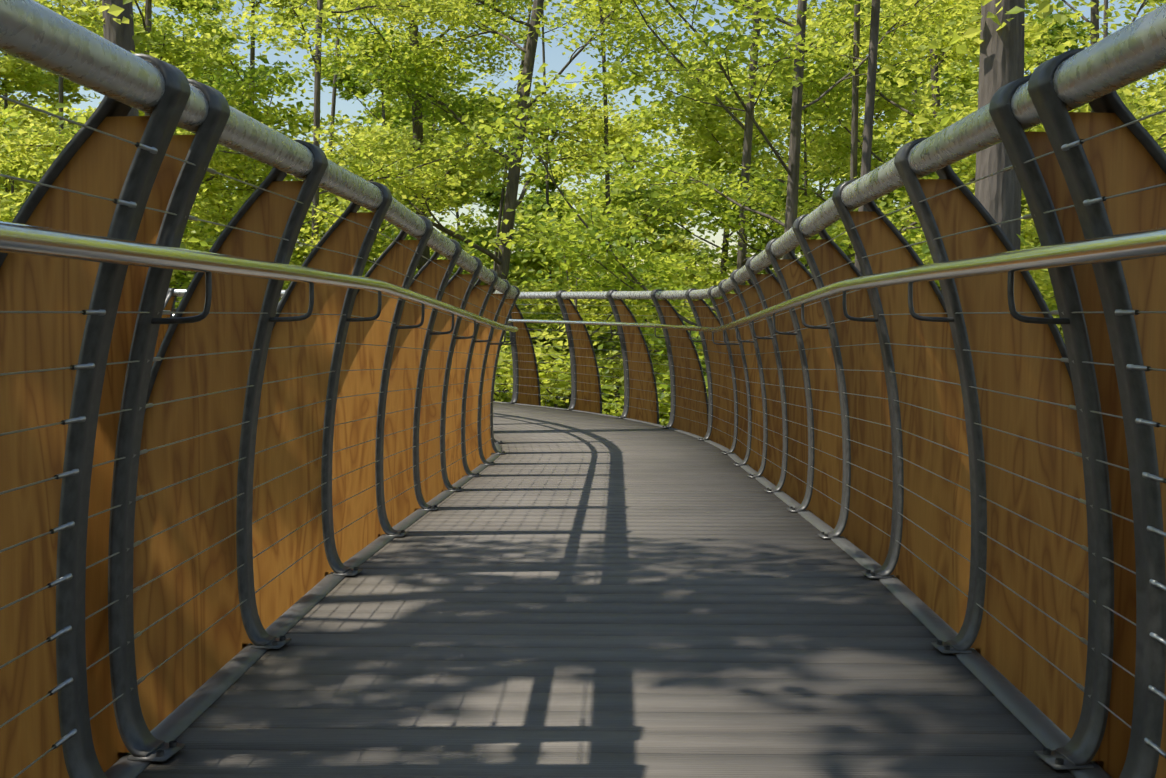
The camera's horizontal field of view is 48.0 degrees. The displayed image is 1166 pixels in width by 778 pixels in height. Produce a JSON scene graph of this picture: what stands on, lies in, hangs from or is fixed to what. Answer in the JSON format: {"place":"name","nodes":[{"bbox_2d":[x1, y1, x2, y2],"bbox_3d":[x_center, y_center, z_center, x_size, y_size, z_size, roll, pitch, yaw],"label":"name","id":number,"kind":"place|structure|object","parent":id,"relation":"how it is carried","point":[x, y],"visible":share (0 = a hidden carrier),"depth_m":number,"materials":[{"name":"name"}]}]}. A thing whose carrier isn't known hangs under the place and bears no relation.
{"place":"outdoors","nodes":[
{"label":"outdoors","id":0,"kind":"place"},
{"bbox_2d":[0,0,1165,322],"label":"sky","id":1,"kind":"structure","parent":0,"point":[554,58],"materials":[{"name":"white"}]},
{"bbox_3d":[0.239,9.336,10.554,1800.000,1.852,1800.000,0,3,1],"label":"forest ground","id":2,"kind":"structure","parent":0,"visible":0},
{"bbox_2d":[0,105,71,221],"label":"tree","id":3,"kind":"object","parent":2,"relation":"on","point":[4,196],"visible":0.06,"depth_m":34.56,"materials":[{"name":"green plant"}]},
{"bbox_2d":[0,98,71,216],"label":"tree","id":4,"kind":"object","parent":2,"relation":"on","point":[43,119],"depth_m":55.92,"materials":[{"name":"green plant"}]},
{"bbox_2d":[0,0,98,132],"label":"tree","id":5,"kind":"object","parent":2,"relation":"on","point":[12,124],"depth_m":22.95,"materials":[{"name":"green plant"}]},
{"bbox_2d":[0,1,103,202],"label":"tree","id":6,"kind":"object","parent":2,"relation":"on","point":[31,79],"visible":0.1,"depth_m":39.89,"materials":[{"name":"green plant"}]},
{"bbox_2d":[0,56,214,306],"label":"tree","id":7,"kind":"object","parent":2,"relation":"on","point":[18,172],"visible":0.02,"depth_m":30.39,"materials":[{"name":"green plant"}]},
{"bbox_2d":[59,0,172,153],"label":"tree","id":8,"kind":"object","parent":2,"relation":"on","point":[155,2],"visible":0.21,"depth_m":26.84,"materials":[{"name":"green plant"}]},
{"bbox_2d":[34,0,223,247],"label":"tree","id":9,"kind":"object","parent":2,"relation":"on","point":[118,23],"visible":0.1,"depth_m":11.74,"materials":[{"name":"green plant"}]},
{"bbox_2d":[58,106,223,208],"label":"tree","id":10,"kind":"object","parent":2,"relation":"on","point":[87,112],"depth_m":50.20,"materials":[{"name":"green plant"}]},
{"bbox_2d":[95,0,303,300],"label":"tree","id":11,"kind":"object","parent":2,"relation":"on","point":[179,5],"visible":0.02,"depth_m":47.54,"materials":[{"name":"green plant"}]},
{"bbox_2d":[0,0,418,309],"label":"tree","id":12,"kind":"object","parent":2,"relation":"on","point":[28,148],"visible":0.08,"depth_m":22.50,"materials":[{"name":"green plant"}]},
{"bbox_2d":[170,80,302,286],"bbox_3d":[-11.932,-0.634,41.231,9.018,16.992,8.745,0,3,1],"label":"tree","id":13,"kind":"object","parent":2,"relation":"on","point":[185,274],"depth_m":39.98,"materials":[{"name":"green plant"}]},
{"bbox_2d":[134,0,371,307],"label":"tree","id":14,"kind":"object","parent":2,"relation":"on","point":[251,81],"visible":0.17,"depth_m":25.45,"materials":[{"name":"green plant"}]},
{"bbox_2d":[159,0,557,250],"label":"tree","id":15,"kind":"object","parent":2,"relation":"on","point":[433,14],"visible":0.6,"depth_m":21.42,"materials":[{"name":"green plant"}]},
{"bbox_2d":[326,0,421,207],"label":"tree","id":16,"kind":"object","parent":2,"relation":"on","point":[334,92],"visible":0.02,"depth_m":30.83,"materials":[{"name":"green plant"}]},
{"bbox_2d":[290,18,478,230],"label":"tree","id":17,"kind":"object","parent":2,"relation":"on","point":[384,115],"visible":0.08,"depth_m":42.60,"materials":[{"name":"green plant"}]},
{"bbox_2d":[346,48,485,274],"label":"tree","id":18,"kind":"object","parent":2,"relation":"on","point":[431,219],"depth_m":51.26,"materials":[{"name":"green plant"}]},
{"bbox_2d":[242,0,598,374],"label":"tree","id":19,"kind":"object","parent":2,"relation":"on","point":[439,56],"visible":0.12,"depth_m":26.51,"materials":[{"name":"green plant"}]},
{"bbox_2d":[291,59,614,414],"bbox_3d":[-4.218,-0.195,34.633,10.383,16.866,10.343,-1,4,-23],"label":"tree","id":20,"kind":"object","parent":2,"relation":"on","point":[533,260],"visible":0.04,"depth_m":33.53,"materials":[{"name":"green plant"}]},
{"bbox_2d":[170,0,740,403],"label":"tree","id":21,"kind":"object","parent":2,"relation":"on","point":[514,176],"visible":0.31,"depth_m":24.22,"materials":[{"name":"green plant"}]},
{"bbox_2d":[411,94,528,400],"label":"tree","id":22,"kind":"object","parent":2,"relation":"on","point":[462,219],"visible":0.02,"depth_m":46.36,"materials":[{"name":"green plant"}]},
{"bbox_2d":[430,164,579,396],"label":"tree","id":23,"kind":"object","parent":2,"relation":"on","point":[494,196],"visible":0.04,"depth_m":60.12,"materials":[{"name":"green plant"}]},
{"bbox_2d":[493,0,532,270],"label":"tree","id":24,"kind":"object","parent":2,"relation":"on","point":[501,201],"visible":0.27,"depth_m":31.29,"materials":[{"name":"brown plant"}]},
{"bbox_2d":[487,251,603,401],"bbox_3d":[-0.629,2.039,37.012,5.779,12.137,7.964,-2,4,-28],"label":"sapling","id":25,"kind":"object","parent":2,"relation":"on","point":[544,344],"visible":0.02,"depth_m":35.95,"materials":[{"name":"green plant"}]},
{"bbox_2d":[442,203,728,427],"bbox_3d":[-0.262,3.043,21.052,6.359,11.960,6.682,0,3,1],"label":"tree","id":26,"kind":"object","parent":2,"relation":"on","point":[505,364],"visible":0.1,"depth_m":19.96,"materials":[{"name":"green plant"}]},
{"bbox_2d":[434,0,766,413],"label":"tree","id":27,"kind":"object","parent":2,"relation":"on","point":[655,203],"visible":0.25,"depth_m":27.14,"materials":[{"name":"green plant"}]},
{"bbox_2d":[491,99,723,402],"bbox_3d":[1.950,-0.408,40.390,12.125,16.647,11.126,0,3,1],"label":"tree","id":28,"kind":"object","parent":2,"relation":"on","point":[639,125],"visible":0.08,"depth_m":38.44,"materials":[{"name":"green plant"}]},
{"bbox_2d":[104,401,1111,777],"bbox_3d":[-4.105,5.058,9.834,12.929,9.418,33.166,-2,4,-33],"label":"curb","id":29,"kind":"structure","parent":2,"relation":"on","point":[992,679],"depth_m":3.52,"materials":[{"name":"grey metal"}]},
{"bbox_2d":[0,54,190,777],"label":"rail fin","id":30,"kind":"object","parent":29,"relation":"on","point":[89,161],"visible":0.77,"depth_m":2.45,"materials":[{"name":"brown wood"}]},
{"bbox_2d":[0,0,1165,298],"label":"top rail","id":31,"kind":"object","parent":30,"relation":"attached to","point":[32,32],"visible":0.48,"depth_m":2.54,"materials":[{"name":"metal"}]},
{"bbox_2d":[0,95,1165,777],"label":"rail cables","id":32,"kind":"object","parent":30,"relation":"attached to","point":[544,395],"visible":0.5,"depth_m":3.29,"materials":[{"name":"silver metal"}]},
{"bbox_2d":[46,139,1165,757],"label":"cable fittings","id":33,"kind":"object","parent":32,"relation":"attached to","point":[144,451],"visible":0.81,"depth_m":2.40,"materials":[{"name":"silver metal"}]},
{"bbox_2d":[85,78,229,771],"bbox_3d":[-1.044,0.283,2.734,0.635,1.813,0.100,0,3,7],"label":"rail fin","id":34,"kind":"object","parent":29,"relation":"on","point":[119,729],"visible":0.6,"depth_m":2.70,"materials":[{"name":"grey metal"}]},
{"bbox_2d":[152,288,176,365],"bbox_3d":[-5.350,-0.375,16.579,0.100,1.813,0.635,1,4,21],"label":"rail fin","id":35,"kind":"object","parent":29,"relation":"on","point":[170,300],"visible":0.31,"depth_m":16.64,"materials":[{"name":"brown wood"}]},
{"bbox_2d":[126,140,327,752],"bbox_3d":[-1.020,0.232,3.640,0.635,1.813,0.100,0,3,7],"label":"rail fin","id":36,"kind":"object","parent":29,"relation":"attached to","point":[169,686],"visible":0.73,"depth_m":3.63,"materials":[{"name":"brown wood"}]},
{"bbox_2d":[247,181,391,644],"bbox_3d":[-0.994,0.178,4.671,0.635,1.813,0.100,0,3,7],"label":"rail fin","id":37,"kind":"object","parent":29,"relation":"on","point":[281,594],"visible":0.58,"depth_m":4.65,"materials":[{"name":"brown wood"}]},
{"bbox_2d":[0,221,1165,344],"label":"handrail","id":38,"kind":"object","parent":37,"relation":"attached to","point":[22,239],"visible":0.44,"depth_m":2.69,"materials":[{"name":"silver metal"}]},
{"bbox_2d":[328,214,432,573],"bbox_3d":[-0.967,0.157,5.704,0.635,1.813,0.100,0,3,7],"label":"railing panel","id":39,"kind":"object","parent":29,"relation":"attached to","point":[354,538],"visible":0.56,"depth_m":5.68,"materials":[{"name":"brown wood"}]},
{"bbox_2d":[380,238,461,535],"bbox_3d":[-0.940,0.139,6.738,0.635,1.813,0.100,0,3,7],"label":"railing panel","id":40,"kind":"object","parent":29,"relation":"on","point":[405,371],"visible":0.5,"depth_m":6.71,"materials":[{"name":"brown wood"}]},
{"bbox_2d":[416,256,482,509],"bbox_3d":[-0.913,0.122,7.771,0.635,1.813,0.100,0,3,7],"label":"railing panel","id":41,"kind":"object","parent":29,"relation":"on","point":[435,485],"visible":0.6,"depth_m":7.74,"materials":[{"name":"brown wood"}]},
{"bbox_2d":[443,269,497,490],"bbox_3d":[-0.886,0.105,8.804,0.635,1.813,0.100,0,3,7],"label":"railing panel","id":42,"kind":"object","parent":29,"relation":"on","point":[459,469],"visible":0.38,"depth_m":8.77,"materials":[{"name":"brown wood"}]},
{"bbox_2d":[463,279,510,476],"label":"railing panel","id":43,"kind":"object","parent":29,"relation":"attached to","point":[475,458],"visible":0.4,"depth_m":9.80,"materials":[{"name":"brown wood"}]},
{"bbox_2d":[479,285,519,464],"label":"railing panel","id":44,"kind":"object","parent":29,"relation":"attached to","point":[489,448],"visible":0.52,"depth_m":10.80,"materials":[{"name":"brown wood"}]},
{"bbox_2d":[507,303,540,405],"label":"railing panel","id":45,"kind":"object","parent":29,"relation":"attached to","point":[520,348],"visible":0.62,"depth_m":16.28,"materials":[{"name":"brown wood"}]},
{"bbox_2d":[556,290,601,413],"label":"railing panel","id":46,"kind":"object","parent":29,"relation":"on","point":[576,331],"visible":0.85,"depth_m":15.32,"materials":[{"name":"brown wood"}]},
{"bbox_2d":[136,402,1074,777],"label":"walkway deck","id":47,"kind":"structure","parent":29,"relation":"on","point":[552,592],"depth_m":3.57,"materials":[{"name":"grey wood"}]},
{"bbox_2d":[606,290,658,423],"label":"railing panel","id":48,"kind":"object","parent":29,"relation":"on","point":[635,337],"visible":0.65,"depth_m":14.29,"materials":[{"name":"brown wood"}]},
{"bbox_2d":[650,289,709,439],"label":"railing panel","id":49,"kind":"object","parent":29,"relation":"on","point":[695,384],"visible":0.83,"depth_m":13.19,"materials":[{"name":"brown wood"}]},
{"bbox_2d":[685,288,735,453],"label":"railing panel","id":50,"kind":"object","parent":29,"relation":"on","point":[705,316],"visible":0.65,"depth_m":12.01,"materials":[{"name":"brown wood"}]},
{"bbox_2d":[708,286,748,464],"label":"railing panel","id":51,"kind":"object","parent":29,"relation":"attached to","point":[739,448],"visible":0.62,"depth_m":10.82,"materials":[{"name":"brown wood"}]},
{"bbox_2d":[718,279,764,476],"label":"railing panel","id":52,"kind":"object","parent":29,"relation":"attached to","point":[753,459],"visible":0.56,"depth_m":9.75,"materials":[{"name":"brown wood"}]},
{"bbox_2d":[730,269,784,491],"bbox_3d":[1.299,0.108,8.748,0.635,1.813,0.100,0,3,-5],"label":"railing panel","id":53,"kind":"object","parent":29,"relation":"attached to","point":[768,374],"visible":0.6,"depth_m":8.72,"materials":[{"name":"brown wood"}]},
{"bbox_2d":[745,255,809,510],"bbox_3d":[1.272,0.126,7.714,0.635,1.813,0.100,0,3,-5],"label":"railing panel","id":54,"kind":"object","parent":29,"relation":"attached to","point":[789,367],"visible":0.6,"depth_m":7.68,"materials":[{"name":"brown wood"}]},
{"bbox_2d":[765,238,845,537],"bbox_3d":[1.245,0.142,6.681,0.635,1.813,0.100,0,3,-5],"label":"railing panel","id":55,"kind":"object","parent":29,"relation":"on","point":[824,508],"visible":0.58,"depth_m":6.65,"materials":[{"name":"brown wood"}]},
{"bbox_2d":[792,214,895,576],"bbox_3d":[1.218,0.160,5.647,0.635,1.813,0.100,0,3,-5],"label":"railing panel","id":56,"kind":"object","parent":29,"relation":"attached to","point":[870,540],"visible":0.6,"depth_m":5.62,"materials":[{"name":"brown wood"}]},
{"bbox_2d":[832,179,975,649],"bbox_3d":[1.191,0.182,4.614,0.635,1.813,0.100,0,3,-5],"label":"rail fin","id":57,"kind":"object","parent":29,"relation":"on","point":[940,596],"visible":0.58,"depth_m":4.59,"materials":[{"name":"brown wood"}]},
{"bbox_2d":[894,137,1088,737],"bbox_3d":[1.164,0.235,3.583,0.635,1.813,0.100,0,3,-5],"label":"rail fin","id":58,"kind":"object","parent":29,"relation":"attached to","point":[1053,694],"visible":0.69,"depth_m":3.57,"materials":[{"name":"brown wood"}]},
{"bbox_2d":[989,75,1135,777],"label":"rail fin","id":59,"kind":"object","parent":29,"relation":"attached to","point":[1101,737],"visible":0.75,"depth_m":2.65,"materials":[{"name":"grey metal"}]},
{"bbox_2d":[1028,49,1165,777],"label":"rail fin","id":60,"kind":"object","parent":29,"relation":"attached to","point":[1131,157],"visible":0.92,"depth_m":2.38,"materials":[{"name":"brown wood"}]},
{"bbox_2d":[541,0,680,407],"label":"tree","id":61,"kind":"object","parent":2,"relation":"on","point":[546,175],"visible":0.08,"depth_m":33.41,"materials":[{"name":"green plant"}]},
{"bbox_2d":[576,182,720,321],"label":"tree","id":62,"kind":"object","parent":2,"relation":"on","point":[685,245],"visible":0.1,"depth_m":50.57,"materials":[{"name":"green plant"}]},
{"bbox_2d":[461,45,844,422],"bbox_3d":[2.229,-0.431,34.298,11.366,17.370,11.687,0,3,1],"label":"tree","id":63,"kind":"object","parent":2,"relation":"on","point":[713,274],"visible":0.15,"depth_m":34.09,"materials":[{"name":"green plant"}]},
{"bbox_2d":[462,0,1056,345],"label":"tree","id":64,"kind":"object","parent":2,"relation":"on","point":[840,241],"visible":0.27,"depth_m":21.66,"materials":[{"name":"green plant"}]},
{"bbox_2d":[698,57,863,276],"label":"tree","id":65,"kind":"object","parent":2,"relation":"on","point":[827,182],"depth_m":42.54,"materials":[{"name":"green plant"}]},
{"bbox_2d":[554,0,1035,425],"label":"tree","id":66,"kind":"object","parent":2,"relation":"on","point":[731,135],"visible":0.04,"depth_m":27.77,"materials":[{"name":"green plant"}]},
{"bbox_2d":[430,0,1165,421],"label":"tree","id":67,"kind":"object","parent":2,"relation":"on","point":[616,76],"visible":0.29,"depth_m":17.76,"materials":[{"name":"green plant"}]},
{"bbox_2d":[847,0,859,263],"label":"tree","id":68,"kind":"object","parent":2,"relation":"on","point":[854,125],"visible":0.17,"depth_m":19.30,"materials":[{"name":"brown plant"}]},
{"bbox_2d":[854,0,879,275],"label":"tree","id":69,"kind":"object","parent":2,"relation":"on","point":[870,98],"visible":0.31,"depth_m":14.37,"materials":[{"name":"brown plant"}]},
{"bbox_2d":[770,0,1047,282],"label":"tree","id":70,"kind":"object","parent":2,"relation":"on","point":[913,87],"visible":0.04,"depth_m":30.97,"materials":[{"name":"green plant"}]},
{"bbox_2d":[807,7,1024,243],"bbox_3d":[9.733,-1.697,37.438,10.839,19.546,9.420,0,3,1],"label":"tree","id":71,"kind":"object","parent":2,"relation":"on","point":[968,78],"visible":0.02,"depth_m":35.45,"materials":[{"name":"green plant"}]},
{"bbox_2d":[706,0,1165,375],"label":"tree","id":72,"kind":"object","parent":2,"relation":"on","point":[811,86],"visible":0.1,"depth_m":24.59,"materials":[{"name":"green plant"}]},
{"bbox_2d":[734,0,1148,249],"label":"tree","id":73,"kind":"object","parent":2,"relation":"on","point":[1017,211],"visible":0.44,"depth_m":12.68,"materials":[{"name":"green plant"}]},
{"bbox_2d":[835,0,1165,315],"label":"tree","id":74,"kind":"object","parent":2,"relation":"on","point":[1043,280],"visible":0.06,"depth_m":17.14,"materials":[{"name":"green plant"}]},
{"bbox_2d":[948,68,1059,328],"bbox_3d":[12.559,-0.959,39.291,9.297,17.860,9.991,0,3,1],"label":"tree","id":75,"kind":"object","parent":2,"relation":"on","point":[1022,208],"depth_m":38.28,"materials":[{"name":"green plant"}]},
{"bbox_2d":[898,0,1135,303],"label":"tree","id":76,"kind":"object","parent":2,"relation":"on","point":[998,43],"visible":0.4,"depth_m":9.68,"materials":[{"name":"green plant"}]},
{"bbox_2d":[965,5,1140,178],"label":"tree","id":77,"kind":"object","parent":2,"relation":"on","point":[1070,22],"depth_m":40.44,"materials":[{"name":"green plant"}]},
{"bbox_2d":[956,0,1165,327],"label":"tree","id":78,"kind":"object","parent":2,"relation":"on","point":[1131,7],"depth_m":26.19,"materials":[{"name":"green plant"}]},
{"bbox_2d":[957,143,1164,328],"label":"tree","id":79,"kind":"object","parent":2,"relation":"on","point":[1026,234],"visible":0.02,"depth_m":34.05,"materials":[{"name":"green plant"}]},
{"bbox_2d":[1034,0,1165,146],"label":"tree","id":80,"kind":"object","parent":2,"relation":"on","point":[1158,73],"depth_m":23.94,"materials":[{"name":"green plant"}]},
{"bbox_2d":[1103,0,1107,37],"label":"tree","id":81,"kind":"object","parent":2,"relation":"on","point":[1105,32],"visible":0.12,"depth_m":21.49,"materials":[{"name":"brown plant"}]},
{"bbox_2d":[1060,0,1164,338],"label":"tree","id":82,"kind":"object","parent":2,"relation":"on","point":[1132,1],"depth_m":31.60,"materials":[{"name":"green plant"}]}
]}

